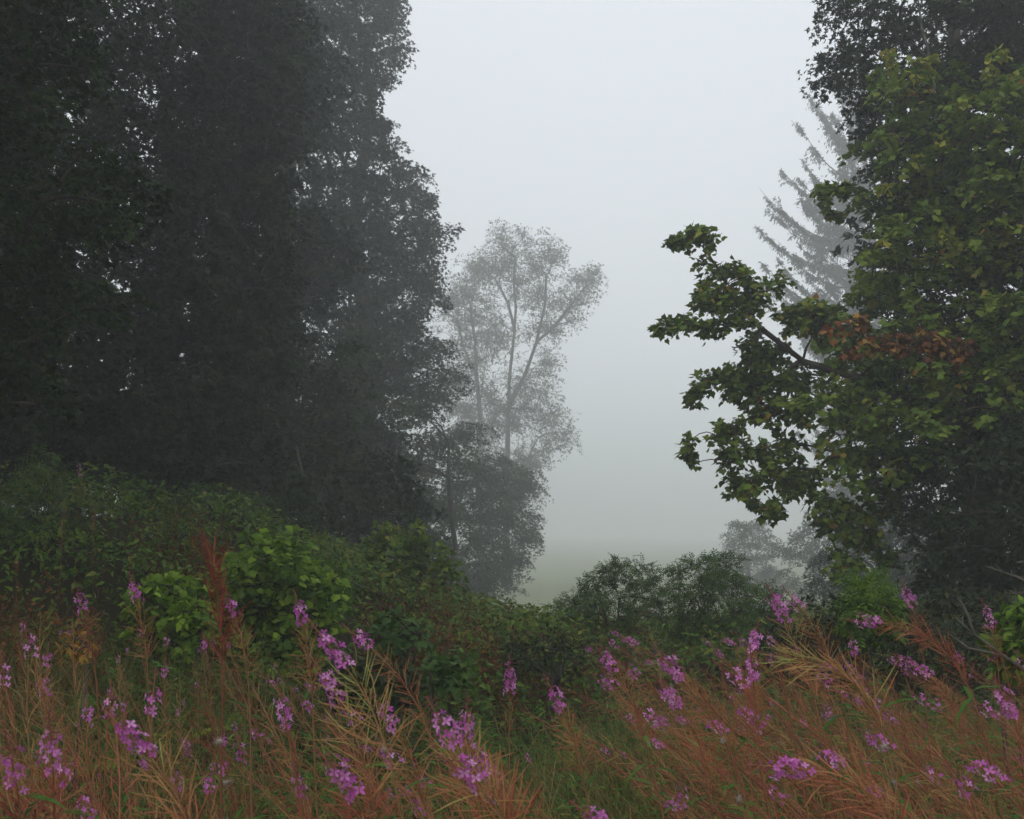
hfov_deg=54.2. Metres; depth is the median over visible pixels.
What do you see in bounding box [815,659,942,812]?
willowherb
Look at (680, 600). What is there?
elder bush
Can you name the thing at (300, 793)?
willowherb
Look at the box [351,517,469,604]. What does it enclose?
sycamore sapling
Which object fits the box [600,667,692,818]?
willowherb
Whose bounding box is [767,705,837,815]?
willowherb
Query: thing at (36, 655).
willowherb
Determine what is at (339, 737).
willowherb
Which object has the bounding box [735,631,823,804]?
willowherb
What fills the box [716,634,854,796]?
willowherb
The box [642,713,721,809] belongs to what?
willowherb
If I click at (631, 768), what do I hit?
willowherb
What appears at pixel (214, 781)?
willowherb
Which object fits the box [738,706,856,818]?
willowherb
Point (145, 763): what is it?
willowherb
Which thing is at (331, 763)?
willowherb
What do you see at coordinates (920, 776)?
willowherb
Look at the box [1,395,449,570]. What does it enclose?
hazel tree
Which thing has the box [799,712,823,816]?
willowherb
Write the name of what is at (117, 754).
willowherb
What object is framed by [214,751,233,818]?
willowherb
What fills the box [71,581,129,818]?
willowherb
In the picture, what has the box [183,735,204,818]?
willowherb
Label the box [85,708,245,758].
fern
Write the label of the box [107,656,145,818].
willowherb
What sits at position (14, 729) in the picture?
willowherb
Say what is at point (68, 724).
willowherb
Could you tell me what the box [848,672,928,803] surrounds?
willowherb
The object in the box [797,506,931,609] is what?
hawthorn tree
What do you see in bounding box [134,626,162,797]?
willowherb
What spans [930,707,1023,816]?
willowherb
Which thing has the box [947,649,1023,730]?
willowherb
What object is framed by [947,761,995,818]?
willowherb
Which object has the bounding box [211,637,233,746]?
willowherb
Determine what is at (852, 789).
willowherb
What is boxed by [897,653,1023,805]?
willowherb
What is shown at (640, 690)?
willowherb
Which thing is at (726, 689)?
willowherb
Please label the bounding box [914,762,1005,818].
willowherb
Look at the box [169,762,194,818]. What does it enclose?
willowherb
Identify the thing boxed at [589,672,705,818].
willowherb
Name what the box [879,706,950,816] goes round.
willowherb
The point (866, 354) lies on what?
maple tree
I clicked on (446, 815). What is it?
willowherb
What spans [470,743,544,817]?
willowherb
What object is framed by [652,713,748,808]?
willowherb
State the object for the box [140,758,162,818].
willowherb
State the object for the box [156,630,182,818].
willowherb
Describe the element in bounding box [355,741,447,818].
willowherb
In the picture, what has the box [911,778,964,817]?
willowherb
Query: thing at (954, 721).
willowherb
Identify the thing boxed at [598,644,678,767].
willowherb
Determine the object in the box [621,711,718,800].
willowherb
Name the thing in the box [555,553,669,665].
elder bush
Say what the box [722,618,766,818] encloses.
willowherb
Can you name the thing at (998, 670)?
willowherb
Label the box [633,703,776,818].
willowherb
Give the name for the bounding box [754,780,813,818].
willowherb
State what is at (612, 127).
sky
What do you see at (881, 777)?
willowherb
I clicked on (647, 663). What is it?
willowherb
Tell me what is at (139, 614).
willowherb
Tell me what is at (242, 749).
willowherb
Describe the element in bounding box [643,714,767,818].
willowherb
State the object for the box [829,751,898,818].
willowherb
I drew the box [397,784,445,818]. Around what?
willowherb
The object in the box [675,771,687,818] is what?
willowherb
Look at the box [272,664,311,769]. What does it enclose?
willowherb
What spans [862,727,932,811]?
willowherb
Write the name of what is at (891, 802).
willowherb
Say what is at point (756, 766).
willowherb
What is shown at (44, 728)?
willowherb
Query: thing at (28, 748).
willowherb
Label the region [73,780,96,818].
willowherb
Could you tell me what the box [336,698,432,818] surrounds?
willowherb
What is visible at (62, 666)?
willowherb
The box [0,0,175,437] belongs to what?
sycamore tree
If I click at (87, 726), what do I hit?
willowherb
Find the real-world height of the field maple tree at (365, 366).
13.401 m
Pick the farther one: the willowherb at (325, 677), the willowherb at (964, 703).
the willowherb at (964, 703)
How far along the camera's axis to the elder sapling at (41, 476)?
11.09 m
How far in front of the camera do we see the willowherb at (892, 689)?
7.25 m
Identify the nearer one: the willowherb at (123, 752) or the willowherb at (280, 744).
the willowherb at (280, 744)
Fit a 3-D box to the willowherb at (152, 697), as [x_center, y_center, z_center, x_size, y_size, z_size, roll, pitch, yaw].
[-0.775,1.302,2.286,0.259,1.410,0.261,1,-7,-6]
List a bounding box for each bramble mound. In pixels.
[2,509,121,578]
[87,518,231,579]
[123,478,339,549]
[296,533,374,608]
[362,580,535,642]
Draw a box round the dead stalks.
[0,487,1009,818]
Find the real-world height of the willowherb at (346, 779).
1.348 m
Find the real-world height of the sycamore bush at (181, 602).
1.076 m
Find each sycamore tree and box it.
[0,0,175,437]
[0,0,333,519]
[163,0,385,529]
[281,0,464,546]
[796,0,1023,621]
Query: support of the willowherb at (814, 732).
on the ground at (562, 564)
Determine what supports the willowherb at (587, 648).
on the ground at (562, 564)
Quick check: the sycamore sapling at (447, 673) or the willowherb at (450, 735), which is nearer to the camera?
the willowherb at (450, 735)
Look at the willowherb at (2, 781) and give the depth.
3.56 m
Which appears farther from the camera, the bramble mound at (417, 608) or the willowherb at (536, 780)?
the bramble mound at (417, 608)
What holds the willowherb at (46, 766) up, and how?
on the ground at (562, 564)
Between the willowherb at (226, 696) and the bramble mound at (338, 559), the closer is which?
the willowherb at (226, 696)
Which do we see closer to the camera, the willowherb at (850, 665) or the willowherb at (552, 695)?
the willowherb at (552, 695)
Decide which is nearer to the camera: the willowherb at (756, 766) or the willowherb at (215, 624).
the willowherb at (215, 624)
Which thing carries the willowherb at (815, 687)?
on the ground at (562, 564)
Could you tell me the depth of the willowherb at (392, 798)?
3.73 m
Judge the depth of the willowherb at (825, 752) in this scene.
2.41 m
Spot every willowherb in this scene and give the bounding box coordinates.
[0,643,26,808]
[0,648,30,818]
[0,651,38,817]
[0,729,68,818]
[0,742,12,818]
[0,758,21,818]
[1,652,70,818]
[11,619,37,765]
[11,619,40,816]
[19,620,75,818]
[19,710,94,818]
[20,612,73,818]
[29,641,69,818]
[34,667,97,816]
[36,736,65,814]
[38,672,63,814]
[39,747,78,818]
[46,620,112,818]
[50,740,84,818]
[51,683,91,779]
[52,506,70,592]
[55,626,70,724]
[66,616,82,737]
[66,626,80,734]
[66,689,107,818]
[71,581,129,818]
[71,663,108,811]
[72,464,85,538]
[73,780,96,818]
[90,679,118,818]
[96,770,111,818]
[97,685,147,818]
[101,683,122,811]
[102,709,234,818]
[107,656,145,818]
[112,707,138,818]
[113,696,140,818]
[116,651,137,768]
[123,570,179,818]
[126,667,173,818]
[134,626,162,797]
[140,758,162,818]
[153,659,202,818]
[153,722,177,818]
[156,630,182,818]
[167,762,198,818]
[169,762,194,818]
[170,672,198,816]
[170,704,202,817]
[171,527,260,818]
[178,732,228,817]
[181,698,204,795]
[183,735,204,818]
[190,631,235,815]
[190,680,207,792]
[199,760,223,818]
[202,634,223,777]
[204,631,294,812]
[209,760,219,816]
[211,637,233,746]
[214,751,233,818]
[217,587,276,817]
[218,650,234,750]
[219,727,243,818]
[225,639,253,764]
[230,717,254,807]
[232,729,256,818]
[240,727,379,818]
[242,648,359,811]
[249,681,298,803]
[251,680,328,818]
[265,732,291,808]
[266,676,357,812]
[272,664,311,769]
[273,682,313,818]
[276,678,332,784]
[276,723,362,810]
[281,589,345,818]
[287,766,319,818]
[291,764,316,818]
[292,683,340,816]
[292,692,406,817]
[301,677,377,817]
[303,697,398,818]
[305,618,439,818]
[310,655,405,817]
[313,748,407,818]
[321,714,383,818]
[325,730,345,811]
[327,713,407,818]
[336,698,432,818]
[341,623,453,818]
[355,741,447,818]
[368,689,448,818]
[372,733,455,818]
[385,784,404,818]
[392,735,473,818]
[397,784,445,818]
[409,787,426,818]
[412,766,461,818]
[416,783,440,818]
[418,696,511,818]
[419,724,488,818]
[420,763,472,818]
[425,692,514,817]
[434,747,536,818]
[462,736,542,818]
[465,745,535,818]
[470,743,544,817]
[482,793,528,818]
[485,765,552,818]
[495,654,538,818]
[523,749,548,818]
[543,673,605,813]
[553,699,628,806]
[568,799,630,818]
[584,645,632,753]
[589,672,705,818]
[593,644,679,818]
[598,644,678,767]
[598,745,689,818]
[599,643,687,794]
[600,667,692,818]
[603,637,716,771]
[607,628,691,734]
[615,631,773,805]
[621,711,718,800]
[622,661,748,814]
[622,668,696,770]
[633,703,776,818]
[637,624,718,759]
[640,733,751,818]
[642,658,726,765]
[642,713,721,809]
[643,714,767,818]
[645,720,723,802]
[651,642,758,818]
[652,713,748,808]
[653,675,744,818]
[656,796,704,818]
[657,690,716,754]
[662,689,784,818]
[667,794,708,818]
[668,711,780,817]
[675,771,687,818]
[682,666,794,818]
[695,713,837,818]
[699,635,776,736]
[712,659,922,818]
[715,644,754,770]
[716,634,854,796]
[717,652,780,797]
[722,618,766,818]
[723,693,815,792]
[725,674,806,807]
[727,701,870,818]
[734,688,797,794]
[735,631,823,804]
[735,643,792,818]
[735,709,788,818]
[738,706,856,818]
[745,740,938,818]
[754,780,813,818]
[758,627,878,775]
[762,712,839,812]
[763,633,925,818]
[763,640,841,720]
[764,651,850,738]
[765,582,853,818]
[767,659,824,738]
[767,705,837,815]
[768,699,870,800]
[774,651,900,815]
[781,585,889,818]
[791,642,857,752]
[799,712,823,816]
[802,738,926,818]
[810,668,956,818]
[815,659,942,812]
[816,701,909,818]
[819,702,912,817]
[821,711,893,786]
[821,741,894,818]
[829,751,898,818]
[832,681,958,818]
[837,729,891,812]
[839,660,965,802]
[843,609,1015,818]
[847,651,925,757]
[848,633,907,818]
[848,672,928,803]
[848,693,963,813]
[849,693,930,784]
[855,674,940,769]
[855,725,979,818]
[857,779,925,818]
[860,756,912,810]
[861,659,959,817]
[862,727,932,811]
[866,689,980,812]
[869,692,959,818]
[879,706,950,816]
[882,710,980,816]
[884,654,995,778]
[888,652,1023,793]
[894,580,961,818]
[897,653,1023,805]
[897,655,946,812]
[908,658,993,808]
[909,690,1023,787]
[910,712,991,818]
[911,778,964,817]
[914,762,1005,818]
[927,695,1023,804]
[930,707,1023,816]
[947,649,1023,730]
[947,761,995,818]
[948,746,1023,817]
[955,708,1007,818]
[968,674,1022,725]
[975,697,1023,742]
[978,663,1022,721]
[980,597,1022,818]
[991,673,1023,800]
[992,710,1022,748]
[1011,647,1023,666]
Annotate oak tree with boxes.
[700,518,786,601]
[770,475,936,600]
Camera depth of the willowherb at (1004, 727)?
4.36 m
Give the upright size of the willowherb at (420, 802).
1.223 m
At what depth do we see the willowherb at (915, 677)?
6.01 m
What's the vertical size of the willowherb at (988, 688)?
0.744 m
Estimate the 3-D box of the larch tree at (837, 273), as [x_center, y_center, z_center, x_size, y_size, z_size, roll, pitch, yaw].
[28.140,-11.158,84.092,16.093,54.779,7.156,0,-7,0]
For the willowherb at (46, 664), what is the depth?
3.80 m
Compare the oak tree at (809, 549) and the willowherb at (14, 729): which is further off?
the oak tree at (809, 549)
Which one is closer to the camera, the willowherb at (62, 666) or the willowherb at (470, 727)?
the willowherb at (470, 727)
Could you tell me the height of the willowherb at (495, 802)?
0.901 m
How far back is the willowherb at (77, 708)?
3.18 m
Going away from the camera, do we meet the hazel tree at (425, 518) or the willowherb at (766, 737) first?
the willowherb at (766, 737)
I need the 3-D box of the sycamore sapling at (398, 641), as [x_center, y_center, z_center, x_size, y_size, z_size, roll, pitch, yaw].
[-0.741,1.888,6.516,0.527,1.254,0.721,2,-8,-18]
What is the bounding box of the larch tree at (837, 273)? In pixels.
[754,10,923,552]
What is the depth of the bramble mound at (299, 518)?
15.14 m
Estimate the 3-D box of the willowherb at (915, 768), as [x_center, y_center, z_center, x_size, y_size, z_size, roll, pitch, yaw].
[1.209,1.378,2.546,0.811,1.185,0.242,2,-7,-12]
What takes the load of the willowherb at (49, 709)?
on the ground at (562, 564)
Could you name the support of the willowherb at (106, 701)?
on the ground at (562, 564)
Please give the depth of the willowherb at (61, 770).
2.31 m
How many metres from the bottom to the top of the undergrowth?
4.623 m
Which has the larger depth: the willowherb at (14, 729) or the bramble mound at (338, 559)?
the bramble mound at (338, 559)
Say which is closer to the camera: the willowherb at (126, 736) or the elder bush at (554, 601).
the willowherb at (126, 736)
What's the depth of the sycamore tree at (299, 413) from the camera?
24.24 m
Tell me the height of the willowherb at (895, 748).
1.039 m
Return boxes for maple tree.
[265,326,550,602]
[647,44,1023,584]
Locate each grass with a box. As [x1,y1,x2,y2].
[0,592,1023,818]
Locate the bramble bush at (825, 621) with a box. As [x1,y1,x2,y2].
[751,581,1023,729]
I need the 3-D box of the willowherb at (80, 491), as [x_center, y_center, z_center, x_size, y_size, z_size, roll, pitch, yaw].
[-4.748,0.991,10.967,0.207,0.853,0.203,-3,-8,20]
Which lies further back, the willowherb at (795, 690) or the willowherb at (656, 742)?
the willowherb at (795, 690)
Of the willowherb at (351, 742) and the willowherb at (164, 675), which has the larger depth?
the willowherb at (351, 742)
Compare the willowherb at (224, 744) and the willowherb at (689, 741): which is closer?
the willowherb at (689, 741)
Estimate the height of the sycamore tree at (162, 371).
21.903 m
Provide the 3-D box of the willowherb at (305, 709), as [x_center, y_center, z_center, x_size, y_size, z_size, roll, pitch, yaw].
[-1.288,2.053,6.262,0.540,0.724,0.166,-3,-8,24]
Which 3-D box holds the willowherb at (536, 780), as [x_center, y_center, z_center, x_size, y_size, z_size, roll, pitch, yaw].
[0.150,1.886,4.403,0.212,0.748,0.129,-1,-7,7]
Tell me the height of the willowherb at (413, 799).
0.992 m
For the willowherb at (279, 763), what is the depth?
4.76 m
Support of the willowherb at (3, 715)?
on the ground at (562, 564)
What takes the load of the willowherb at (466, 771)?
on the ground at (562, 564)
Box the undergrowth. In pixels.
[0,460,1023,818]
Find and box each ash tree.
[422,252,520,566]
[444,217,608,591]
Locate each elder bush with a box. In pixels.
[541,592,583,643]
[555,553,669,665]
[650,548,803,670]
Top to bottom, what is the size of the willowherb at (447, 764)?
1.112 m
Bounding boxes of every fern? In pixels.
[0,733,141,817]
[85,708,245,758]
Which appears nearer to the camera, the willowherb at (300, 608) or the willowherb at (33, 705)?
the willowherb at (300, 608)
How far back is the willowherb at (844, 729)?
4.03 m
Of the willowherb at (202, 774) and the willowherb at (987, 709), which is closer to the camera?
the willowherb at (987, 709)
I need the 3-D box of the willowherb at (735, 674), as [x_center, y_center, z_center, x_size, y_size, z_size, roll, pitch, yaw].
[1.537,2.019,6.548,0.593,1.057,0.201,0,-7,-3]
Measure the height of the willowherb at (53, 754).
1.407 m
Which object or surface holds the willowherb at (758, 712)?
on the ground at (562, 564)
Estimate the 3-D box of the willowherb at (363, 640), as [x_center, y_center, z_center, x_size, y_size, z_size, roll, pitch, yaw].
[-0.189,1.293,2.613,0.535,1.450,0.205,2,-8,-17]
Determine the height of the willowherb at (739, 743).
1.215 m
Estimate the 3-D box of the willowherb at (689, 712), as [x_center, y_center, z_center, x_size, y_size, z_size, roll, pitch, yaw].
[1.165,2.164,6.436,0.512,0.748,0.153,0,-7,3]
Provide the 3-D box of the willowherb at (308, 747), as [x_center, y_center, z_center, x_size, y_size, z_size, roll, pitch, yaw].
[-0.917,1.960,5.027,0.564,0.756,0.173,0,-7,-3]
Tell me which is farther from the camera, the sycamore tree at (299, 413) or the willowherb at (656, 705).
the sycamore tree at (299, 413)
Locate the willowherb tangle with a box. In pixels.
[0,644,1023,818]
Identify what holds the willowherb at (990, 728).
on the ground at (562, 564)
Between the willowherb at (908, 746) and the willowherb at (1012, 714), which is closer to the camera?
the willowherb at (1012, 714)
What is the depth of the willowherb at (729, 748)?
4.22 m
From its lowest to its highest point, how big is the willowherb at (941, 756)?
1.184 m
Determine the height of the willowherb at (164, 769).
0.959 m
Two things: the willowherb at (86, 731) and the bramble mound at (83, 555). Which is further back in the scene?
the bramble mound at (83, 555)
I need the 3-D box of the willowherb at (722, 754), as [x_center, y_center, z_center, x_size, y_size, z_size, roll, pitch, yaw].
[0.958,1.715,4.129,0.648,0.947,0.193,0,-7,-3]
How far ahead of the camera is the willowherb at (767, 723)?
5.65 m
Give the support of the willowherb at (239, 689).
on the ground at (562, 564)
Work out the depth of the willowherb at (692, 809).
3.73 m
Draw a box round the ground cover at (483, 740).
[0,607,1023,818]
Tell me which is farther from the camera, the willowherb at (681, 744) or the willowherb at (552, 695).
the willowherb at (681, 744)
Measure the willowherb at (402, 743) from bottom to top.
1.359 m
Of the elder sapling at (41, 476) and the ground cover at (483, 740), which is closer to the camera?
the ground cover at (483, 740)
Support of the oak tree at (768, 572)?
on the ground at (562, 564)
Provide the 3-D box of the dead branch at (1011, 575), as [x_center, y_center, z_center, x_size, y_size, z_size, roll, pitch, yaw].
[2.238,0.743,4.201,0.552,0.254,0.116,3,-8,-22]
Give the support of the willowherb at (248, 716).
on the ground at (562, 564)
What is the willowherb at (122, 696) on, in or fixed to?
on the ground at (562, 564)
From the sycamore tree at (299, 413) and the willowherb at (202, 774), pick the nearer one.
the willowherb at (202, 774)
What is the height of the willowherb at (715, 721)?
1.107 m
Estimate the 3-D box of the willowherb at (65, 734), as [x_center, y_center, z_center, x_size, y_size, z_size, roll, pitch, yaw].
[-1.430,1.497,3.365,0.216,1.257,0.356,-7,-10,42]
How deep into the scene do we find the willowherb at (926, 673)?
3.15 m
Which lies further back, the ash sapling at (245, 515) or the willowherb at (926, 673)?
the ash sapling at (245, 515)
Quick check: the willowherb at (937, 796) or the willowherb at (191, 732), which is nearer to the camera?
the willowherb at (937, 796)
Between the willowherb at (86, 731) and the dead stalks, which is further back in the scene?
the dead stalks
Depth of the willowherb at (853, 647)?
3.94 m
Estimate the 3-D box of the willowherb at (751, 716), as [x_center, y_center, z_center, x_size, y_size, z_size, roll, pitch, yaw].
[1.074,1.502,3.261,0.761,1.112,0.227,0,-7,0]
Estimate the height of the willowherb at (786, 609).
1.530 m
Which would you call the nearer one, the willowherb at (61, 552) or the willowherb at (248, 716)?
the willowherb at (248, 716)
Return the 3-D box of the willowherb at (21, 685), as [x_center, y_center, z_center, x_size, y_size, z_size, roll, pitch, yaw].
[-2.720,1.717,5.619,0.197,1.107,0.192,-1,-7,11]
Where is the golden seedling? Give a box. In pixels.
[53,628,97,818]
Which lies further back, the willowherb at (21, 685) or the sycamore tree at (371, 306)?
the sycamore tree at (371, 306)
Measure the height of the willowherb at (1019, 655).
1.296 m
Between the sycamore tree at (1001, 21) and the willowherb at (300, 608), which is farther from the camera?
the sycamore tree at (1001, 21)
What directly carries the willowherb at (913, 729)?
on the ground at (562, 564)
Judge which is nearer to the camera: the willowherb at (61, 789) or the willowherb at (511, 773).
the willowherb at (61, 789)
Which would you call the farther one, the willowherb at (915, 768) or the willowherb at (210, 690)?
the willowherb at (210, 690)
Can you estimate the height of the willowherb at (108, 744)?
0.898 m
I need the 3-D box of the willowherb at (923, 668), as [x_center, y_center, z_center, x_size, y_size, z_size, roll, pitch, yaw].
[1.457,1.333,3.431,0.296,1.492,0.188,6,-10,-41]
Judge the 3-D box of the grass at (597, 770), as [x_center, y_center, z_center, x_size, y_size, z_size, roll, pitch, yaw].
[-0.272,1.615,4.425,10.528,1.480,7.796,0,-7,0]
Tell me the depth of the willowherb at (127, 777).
2.96 m
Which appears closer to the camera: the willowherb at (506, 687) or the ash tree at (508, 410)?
the willowherb at (506, 687)
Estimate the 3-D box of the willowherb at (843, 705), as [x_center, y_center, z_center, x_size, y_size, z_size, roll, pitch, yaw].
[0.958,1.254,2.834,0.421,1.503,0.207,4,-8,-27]
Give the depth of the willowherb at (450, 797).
2.90 m
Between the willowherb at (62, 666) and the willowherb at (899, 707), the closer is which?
the willowherb at (899, 707)
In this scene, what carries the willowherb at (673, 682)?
on the ground at (562, 564)
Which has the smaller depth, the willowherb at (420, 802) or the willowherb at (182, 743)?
the willowherb at (420, 802)
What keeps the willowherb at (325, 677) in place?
on the ground at (562, 564)
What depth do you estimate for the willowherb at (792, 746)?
4.86 m
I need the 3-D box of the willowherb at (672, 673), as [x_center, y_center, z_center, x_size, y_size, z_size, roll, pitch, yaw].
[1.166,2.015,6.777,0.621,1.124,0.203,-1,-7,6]
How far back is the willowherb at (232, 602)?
2.98 m
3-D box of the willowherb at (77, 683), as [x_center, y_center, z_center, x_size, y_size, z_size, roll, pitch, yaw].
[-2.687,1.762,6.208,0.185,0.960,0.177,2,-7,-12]
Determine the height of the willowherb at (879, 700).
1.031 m
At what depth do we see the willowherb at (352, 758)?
3.81 m
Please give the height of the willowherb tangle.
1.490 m
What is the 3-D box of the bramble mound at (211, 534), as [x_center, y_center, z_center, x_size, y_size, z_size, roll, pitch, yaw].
[-3.720,1.605,10.764,1.595,0.873,1.409,-5,-9,36]
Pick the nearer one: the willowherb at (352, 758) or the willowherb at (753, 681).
the willowherb at (753, 681)
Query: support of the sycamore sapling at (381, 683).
on the ground at (562, 564)
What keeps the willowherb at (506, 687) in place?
on the ground at (562, 564)
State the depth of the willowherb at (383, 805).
2.70 m
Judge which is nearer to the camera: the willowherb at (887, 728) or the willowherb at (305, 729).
the willowherb at (305, 729)
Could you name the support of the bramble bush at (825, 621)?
on the ground at (562, 564)
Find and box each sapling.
[4,441,94,531]
[234,493,274,547]
[312,654,428,807]
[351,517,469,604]
[353,603,435,789]
[400,645,494,813]
[488,623,606,745]
[828,563,910,746]
[973,594,1023,814]
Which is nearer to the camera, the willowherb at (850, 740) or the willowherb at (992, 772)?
the willowherb at (992, 772)
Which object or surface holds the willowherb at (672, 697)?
on the ground at (562, 564)
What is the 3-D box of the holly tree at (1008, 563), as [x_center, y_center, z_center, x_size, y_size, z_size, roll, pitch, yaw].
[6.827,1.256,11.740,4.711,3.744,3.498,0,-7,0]
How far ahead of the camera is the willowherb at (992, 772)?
2.15 m
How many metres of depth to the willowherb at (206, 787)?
2.77 m
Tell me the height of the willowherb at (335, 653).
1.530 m
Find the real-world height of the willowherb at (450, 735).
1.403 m
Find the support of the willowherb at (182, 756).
on the ground at (562, 564)
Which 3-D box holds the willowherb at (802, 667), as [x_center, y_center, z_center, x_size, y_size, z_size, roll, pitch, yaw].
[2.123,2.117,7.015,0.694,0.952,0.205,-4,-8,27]
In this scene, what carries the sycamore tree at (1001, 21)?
on the ground at (562, 564)
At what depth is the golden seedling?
4.50 m
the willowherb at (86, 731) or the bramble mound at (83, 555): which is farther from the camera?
the bramble mound at (83, 555)
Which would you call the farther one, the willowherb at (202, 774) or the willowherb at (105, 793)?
the willowherb at (105, 793)
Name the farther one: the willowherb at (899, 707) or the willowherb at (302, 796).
the willowherb at (899, 707)
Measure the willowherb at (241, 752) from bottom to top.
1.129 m
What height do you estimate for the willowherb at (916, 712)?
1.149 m
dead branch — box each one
[945,598,1023,671]
[985,560,1023,593]
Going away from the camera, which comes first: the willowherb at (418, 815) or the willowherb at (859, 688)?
the willowherb at (859, 688)
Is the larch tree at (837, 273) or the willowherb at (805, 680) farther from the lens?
the larch tree at (837, 273)
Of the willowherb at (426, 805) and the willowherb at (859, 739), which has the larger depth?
the willowherb at (859, 739)
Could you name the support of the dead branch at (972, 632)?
on the willowherb tangle
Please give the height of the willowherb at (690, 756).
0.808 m
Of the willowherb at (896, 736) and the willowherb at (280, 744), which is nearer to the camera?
the willowherb at (280, 744)
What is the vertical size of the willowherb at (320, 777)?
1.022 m
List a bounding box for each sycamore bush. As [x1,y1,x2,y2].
[117,570,227,707]
[195,525,359,687]
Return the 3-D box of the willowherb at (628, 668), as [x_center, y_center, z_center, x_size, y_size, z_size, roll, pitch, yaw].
[0.794,1.648,4.264,0.653,1.135,0.198,2,-8,-18]
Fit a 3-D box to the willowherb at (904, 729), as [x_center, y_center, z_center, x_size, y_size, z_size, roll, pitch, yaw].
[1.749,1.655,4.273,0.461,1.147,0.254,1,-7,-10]
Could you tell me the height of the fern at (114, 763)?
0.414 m
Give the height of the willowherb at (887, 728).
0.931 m
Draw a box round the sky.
[12,0,1023,535]
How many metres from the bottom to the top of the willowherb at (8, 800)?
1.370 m
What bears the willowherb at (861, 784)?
on the ground at (562, 564)
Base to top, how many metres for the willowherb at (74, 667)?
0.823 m
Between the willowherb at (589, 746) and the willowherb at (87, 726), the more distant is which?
the willowherb at (589, 746)
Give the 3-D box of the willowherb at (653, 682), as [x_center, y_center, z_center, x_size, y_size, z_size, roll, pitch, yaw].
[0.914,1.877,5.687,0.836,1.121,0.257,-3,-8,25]
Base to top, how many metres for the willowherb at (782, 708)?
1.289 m
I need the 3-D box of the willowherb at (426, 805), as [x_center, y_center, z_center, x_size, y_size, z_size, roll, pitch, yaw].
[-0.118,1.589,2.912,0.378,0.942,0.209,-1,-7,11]
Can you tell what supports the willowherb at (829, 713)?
on the ground at (562, 564)
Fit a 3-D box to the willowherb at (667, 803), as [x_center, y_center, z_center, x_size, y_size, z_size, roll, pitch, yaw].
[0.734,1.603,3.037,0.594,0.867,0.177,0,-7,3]
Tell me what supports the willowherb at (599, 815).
on the ground at (562, 564)
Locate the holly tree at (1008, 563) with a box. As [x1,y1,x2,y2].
[900,401,1023,635]
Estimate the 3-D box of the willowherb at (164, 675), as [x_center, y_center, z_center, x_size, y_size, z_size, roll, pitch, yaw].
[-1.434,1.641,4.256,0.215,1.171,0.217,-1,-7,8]
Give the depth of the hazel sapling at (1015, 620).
4.51 m
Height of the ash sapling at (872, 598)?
1.518 m
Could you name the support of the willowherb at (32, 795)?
on the ground at (562, 564)
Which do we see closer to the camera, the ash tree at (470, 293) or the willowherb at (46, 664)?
the willowherb at (46, 664)
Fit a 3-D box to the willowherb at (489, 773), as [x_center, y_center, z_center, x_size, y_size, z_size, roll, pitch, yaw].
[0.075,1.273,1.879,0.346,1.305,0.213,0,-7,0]
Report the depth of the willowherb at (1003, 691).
6.14 m
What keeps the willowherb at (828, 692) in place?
on the ground at (562, 564)
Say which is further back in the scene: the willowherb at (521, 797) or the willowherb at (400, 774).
the willowherb at (400, 774)
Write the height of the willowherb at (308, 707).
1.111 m
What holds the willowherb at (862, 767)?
on the ground at (562, 564)
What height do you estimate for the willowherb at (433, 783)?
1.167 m
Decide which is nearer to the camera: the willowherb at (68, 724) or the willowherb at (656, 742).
the willowherb at (656, 742)
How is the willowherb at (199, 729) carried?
on the ground at (562, 564)
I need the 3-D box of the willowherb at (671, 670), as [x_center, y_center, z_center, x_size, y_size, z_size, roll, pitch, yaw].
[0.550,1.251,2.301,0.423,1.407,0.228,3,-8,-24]
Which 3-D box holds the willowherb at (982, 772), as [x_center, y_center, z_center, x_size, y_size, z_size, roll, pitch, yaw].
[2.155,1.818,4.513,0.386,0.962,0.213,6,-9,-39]
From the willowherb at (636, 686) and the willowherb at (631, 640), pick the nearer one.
the willowherb at (631, 640)
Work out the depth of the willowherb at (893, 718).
4.05 m
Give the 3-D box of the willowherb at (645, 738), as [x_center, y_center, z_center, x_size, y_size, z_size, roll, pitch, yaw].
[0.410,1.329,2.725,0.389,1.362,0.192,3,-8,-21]
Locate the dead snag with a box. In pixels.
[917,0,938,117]
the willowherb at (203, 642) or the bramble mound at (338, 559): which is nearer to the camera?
the willowherb at (203, 642)
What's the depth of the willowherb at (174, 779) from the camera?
2.81 m
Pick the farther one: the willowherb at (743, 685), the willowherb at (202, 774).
the willowherb at (743, 685)
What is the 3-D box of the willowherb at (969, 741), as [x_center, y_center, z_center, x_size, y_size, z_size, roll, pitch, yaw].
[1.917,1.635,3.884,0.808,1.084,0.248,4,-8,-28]
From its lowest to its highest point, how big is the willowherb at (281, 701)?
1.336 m
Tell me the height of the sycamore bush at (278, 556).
1.477 m
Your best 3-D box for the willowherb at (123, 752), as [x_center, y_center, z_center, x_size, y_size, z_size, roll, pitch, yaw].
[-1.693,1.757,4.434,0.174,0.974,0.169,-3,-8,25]
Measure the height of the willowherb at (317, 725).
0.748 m
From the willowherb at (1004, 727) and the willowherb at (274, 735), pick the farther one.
the willowherb at (274, 735)
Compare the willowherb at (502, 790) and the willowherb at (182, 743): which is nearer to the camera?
the willowherb at (502, 790)
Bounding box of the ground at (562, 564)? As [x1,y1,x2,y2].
[0,514,1023,818]

